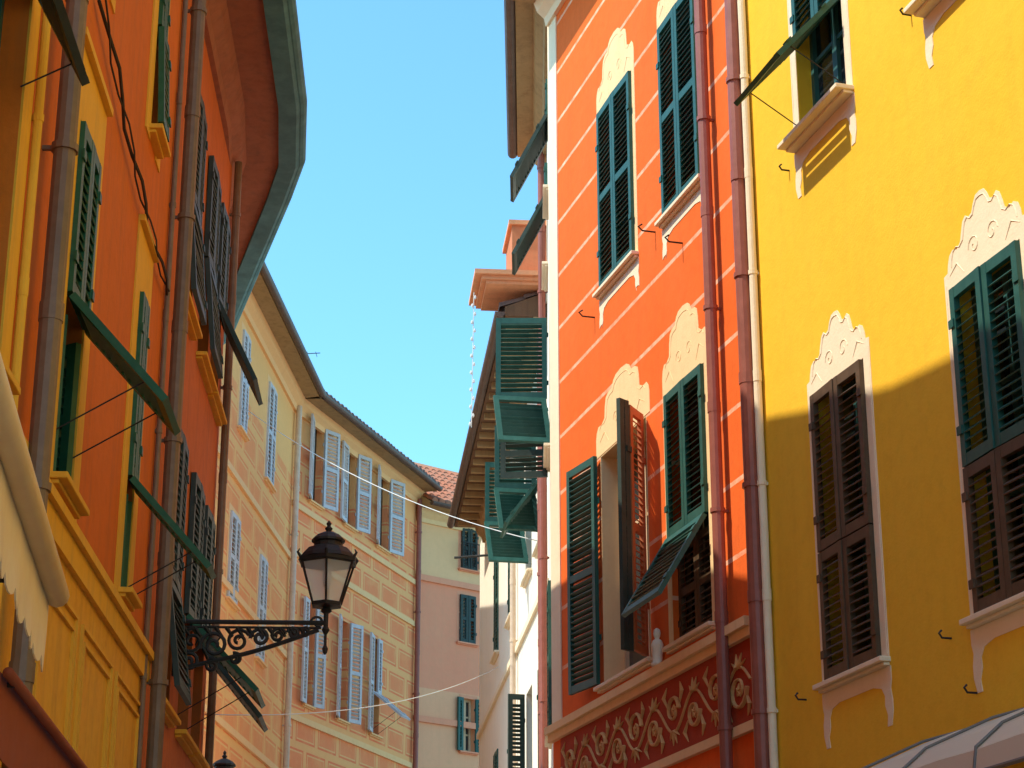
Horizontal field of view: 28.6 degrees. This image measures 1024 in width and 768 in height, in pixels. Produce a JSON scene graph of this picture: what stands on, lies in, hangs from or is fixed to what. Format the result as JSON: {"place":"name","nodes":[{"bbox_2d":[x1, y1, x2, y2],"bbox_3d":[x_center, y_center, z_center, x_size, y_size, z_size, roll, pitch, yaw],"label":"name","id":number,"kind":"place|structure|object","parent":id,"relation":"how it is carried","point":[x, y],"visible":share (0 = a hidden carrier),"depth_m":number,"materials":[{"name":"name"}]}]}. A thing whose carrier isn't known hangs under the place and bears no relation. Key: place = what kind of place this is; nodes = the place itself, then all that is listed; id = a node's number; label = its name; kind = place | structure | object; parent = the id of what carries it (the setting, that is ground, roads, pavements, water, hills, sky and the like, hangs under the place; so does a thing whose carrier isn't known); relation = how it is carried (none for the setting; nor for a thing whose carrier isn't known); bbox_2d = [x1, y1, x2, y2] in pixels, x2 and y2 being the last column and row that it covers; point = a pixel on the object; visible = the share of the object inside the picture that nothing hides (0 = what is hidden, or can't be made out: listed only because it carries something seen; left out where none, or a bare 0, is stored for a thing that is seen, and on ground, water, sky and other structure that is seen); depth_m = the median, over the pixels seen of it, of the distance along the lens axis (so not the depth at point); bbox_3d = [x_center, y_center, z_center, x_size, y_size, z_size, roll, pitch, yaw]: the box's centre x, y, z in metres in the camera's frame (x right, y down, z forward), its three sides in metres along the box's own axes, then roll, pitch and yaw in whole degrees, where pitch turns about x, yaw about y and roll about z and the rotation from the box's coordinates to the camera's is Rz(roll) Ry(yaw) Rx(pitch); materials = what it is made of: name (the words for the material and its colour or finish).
{"place":"outdoors","nodes":[
{"label":"outdoors","id":0,"kind":"place"},
{"bbox_2d":[0,0,215,767],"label":"orange house","id":1,"kind":"structure","parent":0,"point":[91,94],"depth_m":12.64,"materials":[{"name":"plaster"},{"name":"dark green paint"},{"name":"dark glass"}]},
{"bbox_2d":[0,353,69,671],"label":"awning","id":2,"kind":"object","parent":1,"relation":"attached to","point":[32,578],"visible":1,"depth_m":5.57,"materials":[{"name":"beige fabric"}]},
{"bbox_2d":[0,667,87,767],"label":"awning","id":3,"kind":"object","parent":1,"relation":"attached to","point":[31,735],"visible":1,"depth_m":7.51,"materials":[{"name":"orange fabric"}]},
{"bbox_2d":[0,0,89,394],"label":"window","id":4,"kind":"structure","parent":1,"relation":"in","point":[55,12],"depth_m":10.12,"materials":[{"name":"yellow paint"}]},
{"bbox_2d":[109,0,115,13],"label":"window","id":5,"kind":"structure","parent":1,"relation":"in","point":[112,2],"depth_m":13.04,"materials":[{"name":"orange wood"}]},
{"bbox_2d":[50,26,180,521],"bbox_3d":[-2.366,-0.613,11.900,0.834,2.800,1.072,1,-20,-2],"label":"window","id":6,"kind":"structure","parent":1,"relation":"in","point":[95,107],"depth_m":11.86,"materials":[{"name":"teal wood"}]},
{"bbox_2d":[145,0,171,172],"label":"window","id":7,"kind":"structure","parent":1,"relation":"in","point":[157,133],"depth_m":15.03,"materials":[{"name":"teal wood"}]},
{"bbox_2d":[114,214,215,612],"bbox_3d":[-2.477,0.234,14.291,0.834,2.800,0.784,1,-20,-2],"label":"window","id":8,"kind":"structure","parent":1,"relation":"in","point":[146,256],"depth_m":14.10,"materials":[{"name":"teal wood"}]},
{"bbox_2d":[282,352,442,767],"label":"salmon house","id":9,"kind":"structure","parent":0,"point":[371,657],"depth_m":43.02,"materials":[{"name":"paint"}]},
{"bbox_2d":[300,596,325,710],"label":"window","id":10,"kind":"structure","parent":9,"relation":"in","point":[305,645],"depth_m":40.27,"materials":[{"name":"blue wood"}]},
{"bbox_2d":[307,413,339,511],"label":"window","id":11,"kind":"structure","parent":9,"relation":"in","point":[313,438],"depth_m":41.94,"materials":[{"name":"blue wood"}]},
{"bbox_2d":[335,614,363,725],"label":"window","id":12,"kind":"structure","parent":9,"relation":"in","point":[352,625],"depth_m":42.09,"materials":[{"name":"blue wood"}]},
{"bbox_2d":[340,440,371,533],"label":"window","id":13,"kind":"structure","parent":9,"relation":"in","point":[345,476],"depth_m":43.52,"materials":[{"name":"blue wood"}]},
{"bbox_2d":[368,632,410,739],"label":"window","id":14,"kind":"structure","parent":9,"relation":"in","point":[378,693],"depth_m":43.23,"materials":[{"name":"blue wood"}]},
{"bbox_2d":[375,464,404,556],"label":"window","id":15,"kind":"structure","parent":9,"relation":"in","point":[399,517],"depth_m":45.41,"materials":[{"name":"blue wood"}]},
{"bbox_2d":[265,0,537,472],"label":"sky","id":16,"kind":"structure","parent":0,"point":[402,190],"materials":[{"name":"blue"}]},
{"bbox_2d":[515,0,778,767],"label":"red house","id":17,"kind":"structure","parent":0,"point":[654,509],"depth_m":19.62,"materials":[{"name":"paint"}]},
{"bbox_2d":[566,364,652,694],"bbox_3d":[1.026,1.407,20.340,0.712,3.257,2.446,6,-20,-15],"label":"window","id":18,"kind":"structure","parent":17,"relation":"in","point":[624,476],"depth_m":20.61,"materials":[{"name":"green wood"}]},
{"bbox_2d":[592,28,639,327],"bbox_3d":[1.182,-2.323,21.574,0.285,3.289,1.275,6,-20,-15],"label":"window","id":19,"kind":"structure","parent":17,"relation":"in","point":[618,75],"depth_m":21.50,"materials":[{"name":"teal wood"}]},
{"bbox_2d":[651,628,663,666],"bbox_3d":[1.360,2.463,18.765,0.124,0.360,0.124,6,-20,-15],"label":"statuette","id":20,"kind":"object","parent":17,"relation":"on","point":[657,645],"visible":0.92,"depth_m":18.72,"materials":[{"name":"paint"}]},
{"bbox_2d":[621,303,714,653],"bbox_3d":[1.477,0.774,18.552,0.722,3.257,1.197,6,-20,-15],"label":"window","id":21,"kind":"structure","parent":17,"relation":"in","point":[691,539],"depth_m":18.53,"materials":[{"name":"green wood"}]},
{"bbox_2d":[654,0,700,258],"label":"window","id":22,"kind":"structure","parent":17,"relation":"in","point":[683,106],"depth_m":19.75,"materials":[{"name":"teal wood"}]},
{"bbox_2d":[734,0,1023,767],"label":"yellow house","id":23,"kind":"structure","parent":0,"point":[883,143],"depth_m":14.75,"materials":[{"name":"paint"}]},
{"bbox_2d":[734,0,856,198],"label":"window","id":24,"kind":"structure","parent":23,"relation":"in","point":[827,28],"depth_m":16.54,"materials":[{"name":"beige paint"}]},
{"bbox_2d":[807,310,893,748],"bbox_3d":[2.588,1.012,15.213,0.285,3.340,1.163,6,-20,-15],"label":"window","id":25,"kind":"structure","parent":23,"relation":"in","point":[856,541],"depth_m":15.14,"materials":[{"name":"brown wood"}]},
{"bbox_2d":[904,0,955,68],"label":"window","id":26,"kind":"structure","parent":23,"relation":"in","point":[931,11],"depth_m":14.56,"materials":[{"name":"beige paint"}]},
{"bbox_2d":[862,707,1023,767],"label":"shop canopy","id":27,"kind":"object","parent":23,"relation":"attached to","point":[994,743],"visible":1,"depth_m":10.99,"materials":[{"name":"beige"}]},
{"bbox_2d":[944,188,1023,692],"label":"window","id":28,"kind":"structure","parent":23,"relation":"in","point":[991,234],"depth_m":13.19,"materials":[{"name":"teal wood"}]},
{"label":"ground","id":29,"kind":"structure","parent":0,"visible":0},
{"bbox_2d":[141,0,306,767],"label":"burnt orange house","id":30,"kind":"structure","parent":29,"relation":"on","point":[251,156],"depth_m":18.95,"materials":[{"name":"paint"}]},
{"bbox_2d":[165,428,191,727],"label":"window","id":31,"kind":"structure","parent":30,"relation":"in","point":[182,682],"depth_m":16.39,"materials":[{"name":"teal wood"}]},
{"bbox_2d":[188,95,207,340],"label":"window","id":32,"kind":"structure","parent":30,"relation":"in","point":[198,248],"depth_m":17.47,"materials":[{"name":"brown wood"}]},
{"bbox_2d":[196,155,223,392],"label":"window","id":33,"kind":"structure","parent":30,"relation":"in","point":[213,207],"depth_m":18.66,"materials":[{"name":"brown wood"}]},
{"bbox_2d":[175,472,265,754],"bbox_3d":[-2.618,2.022,17.745,0.890,2.365,1.000,1,-20,-2],"label":"window","id":34,"kind":"structure","parent":30,"relation":"in","point":[197,522],"depth_m":17.64,"materials":[{"name":"teal wood"}]},
{"bbox_2d":[213,751,235,767],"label":"street lamp","id":35,"kind":"object","parent":30,"relation":"attached to","point":[224,762],"visible":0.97,"depth_m":24.30,"materials":[{"name":"black metal"}]},
{"bbox_2d":[188,505,267,767],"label":"window","id":36,"kind":"structure","parent":30,"relation":"in","point":[209,550],"depth_m":18.62,"materials":[{"name":"teal wood"}]},
{"bbox_2d":[208,202,262,425],"bbox_3d":[-2.775,-0.701,19.791,0.665,2.065,0.950,1,-20,-2],"label":"window","id":37,"kind":"structure","parent":30,"relation":"in","point":[214,398],"depth_m":19.64,"materials":[{"name":"brown wood"}]},
{"bbox_2d":[171,521,358,676],"bbox_3d":[-2.064,1.796,16.891,1.518,1.350,0.592,1,-20,-2],"label":"street lamp","id":38,"kind":"object","parent":30,"relation":"attached to","point":[327,553],"visible":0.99,"depth_m":16.79,"materials":[{"name":"black metal"}]},
{"bbox_2d":[202,261,326,767],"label":"cream salmon house","id":39,"kind":"structure","parent":29,"relation":"on","point":[258,556],"depth_m":36.84,"materials":[{"name":"paint"}]},
{"bbox_2d":[225,502,240,611],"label":"window","id":40,"kind":"structure","parent":39,"relation":"in","point":[234,557],"depth_m":34.18,"materials":[{"name":"blue wood"}]},
{"bbox_2d":[237,322,250,441],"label":"window","id":41,"kind":"structure","parent":39,"relation":"in","point":[243,390],"depth_m":35.47,"materials":[{"name":"blue wood"}]},
{"bbox_2d":[254,547,267,668],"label":"window","id":42,"kind":"structure","parent":39,"relation":"in","point":[262,575],"depth_m":36.67,"materials":[{"name":"blue wood"}]},
{"bbox_2d":[263,374,277,493],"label":"window","id":43,"kind":"structure","parent":39,"relation":"in","point":[271,405],"depth_m":37.93,"materials":[{"name":"blue wood"}]},
{"bbox_2d":[246,409,537,540],"bbox_3d":[-2.187,1.332,32.073,0.013,4.028,7.810,16,-25,-38],"label":"cable","id":44,"kind":"object","parent":39,"relation":"attached to","point":[389,491],"visible":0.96,"depth_m":31.58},
{"bbox_2d":[413,462,481,767],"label":"pale pink house","id":45,"kind":"structure","parent":29,"relation":"on","point":[449,641],"depth_m":46.92,"materials":[{"name":"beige paint"}]},
{"bbox_2d":[456,591,479,646],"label":"window","id":46,"kind":"structure","parent":45,"relation":"in","point":[463,635],"depth_m":47.34,"materials":[{"name":"teal wood"}]},
{"bbox_2d":[457,694,478,755],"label":"window","id":47,"kind":"structure","parent":45,"relation":"in","point":[463,706],"depth_m":46.58,"materials":[{"name":"teal wood"}]},
{"bbox_2d":[457,528,479,573],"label":"window","id":48,"kind":"structure","parent":45,"relation":"in","point":[466,546],"depth_m":47.86,"materials":[{"name":"teal wood"}]},
{"bbox_2d":[447,219,549,767],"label":"cream house","id":49,"kind":"structure","parent":29,"relation":"on","point":[508,732],"depth_m":30.53,"materials":[{"name":"paint"}]},
{"bbox_2d":[205,667,497,715],"bbox_3d":[-1.576,4.026,26.923,0.011,3.595,15.694,-3,-20,9],"label":"cable","id":50,"kind":"object","parent":49,"relation":"attached to","point":[347,709],"visible":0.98,"depth_m":24.20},
{"bbox_2d":[469,295,476,427],"bbox_3d":[-0.556,-0.351,28.396,0.099,2.020,0.076,0,-20,0],"label":"chain","id":51,"kind":"object","parent":49,"relation":"hanging from","point":[471,356],"visible":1,"depth_m":28.38,"materials":[{"name":"white paint"}]},
{"bbox_2d":[489,562,498,664],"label":"window","id":52,"kind":"structure","parent":49,"relation":"in","point":[495,654],"depth_m":35.53,"materials":[{"name":"teal wood"}]},
{"bbox_2d":[493,749,497,767],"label":"window","id":53,"kind":"structure","parent":49,"relation":"in","point":[495,758],"depth_m":34.74,"materials":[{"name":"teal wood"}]},
{"bbox_2d":[503,563,509,629],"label":"window","id":54,"kind":"structure","parent":49,"relation":"in","point":[507,624],"depth_m":32.99,"materials":[{"name":"beige wood"}]},
{"bbox_2d":[484,462,531,587],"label":"window","id":55,"kind":"structure","parent":49,"relation":"in","point":[509,548],"depth_m":30.35,"materials":[{"name":"teal wood"}]},
{"bbox_2d":[494,425,537,558],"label":"window","id":56,"kind":"structure","parent":49,"relation":"in","point":[519,512],"depth_m":28.69,"materials":[{"name":"teal wood"}]},
{"bbox_2d":[508,694,524,767],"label":"window shutter","id":57,"kind":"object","parent":49,"relation":"in","point":[511,697],"depth_m":29.60,"materials":[{"name":"teal wood"}]},
{"bbox_2d":[536,670,538,767],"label":"window","id":58,"kind":"structure","parent":49,"relation":"in","point":[537,670],"depth_m":27.97,"materials":[{"name":"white wood"}]},
{"bbox_2d":[493,0,552,767],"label":"tall narrow house","id":59,"kind":"structure","parent":29,"relation":"on","point":[526,69],"depth_m":25.88,"materials":[{"name":"paint"}]},
{"bbox_2d":[493,318,549,478],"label":"window","id":60,"kind":"structure","parent":59,"relation":"in","point":[527,424],"depth_m":25.57,"materials":[{"name":"teal wood"}]},
{"bbox_2d":[510,79,548,219],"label":"window","id":61,"kind":"structure","parent":59,"relation":"in","point":[523,167],"depth_m":25.09,"materials":[{"name":"teal wood"}]},
{"bbox_2d":[512,163,547,290],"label":"window","id":62,"kind":"structure","parent":59,"relation":"in","point":[523,244],"depth_m":27.34,"materials":[{"name":"teal wood"}]},
{"bbox_2d":[545,580,551,748],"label":"window","id":63,"kind":"structure","parent":59,"relation":"in","point":[549,665],"depth_m":23.80,"materials":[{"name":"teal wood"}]}
]}

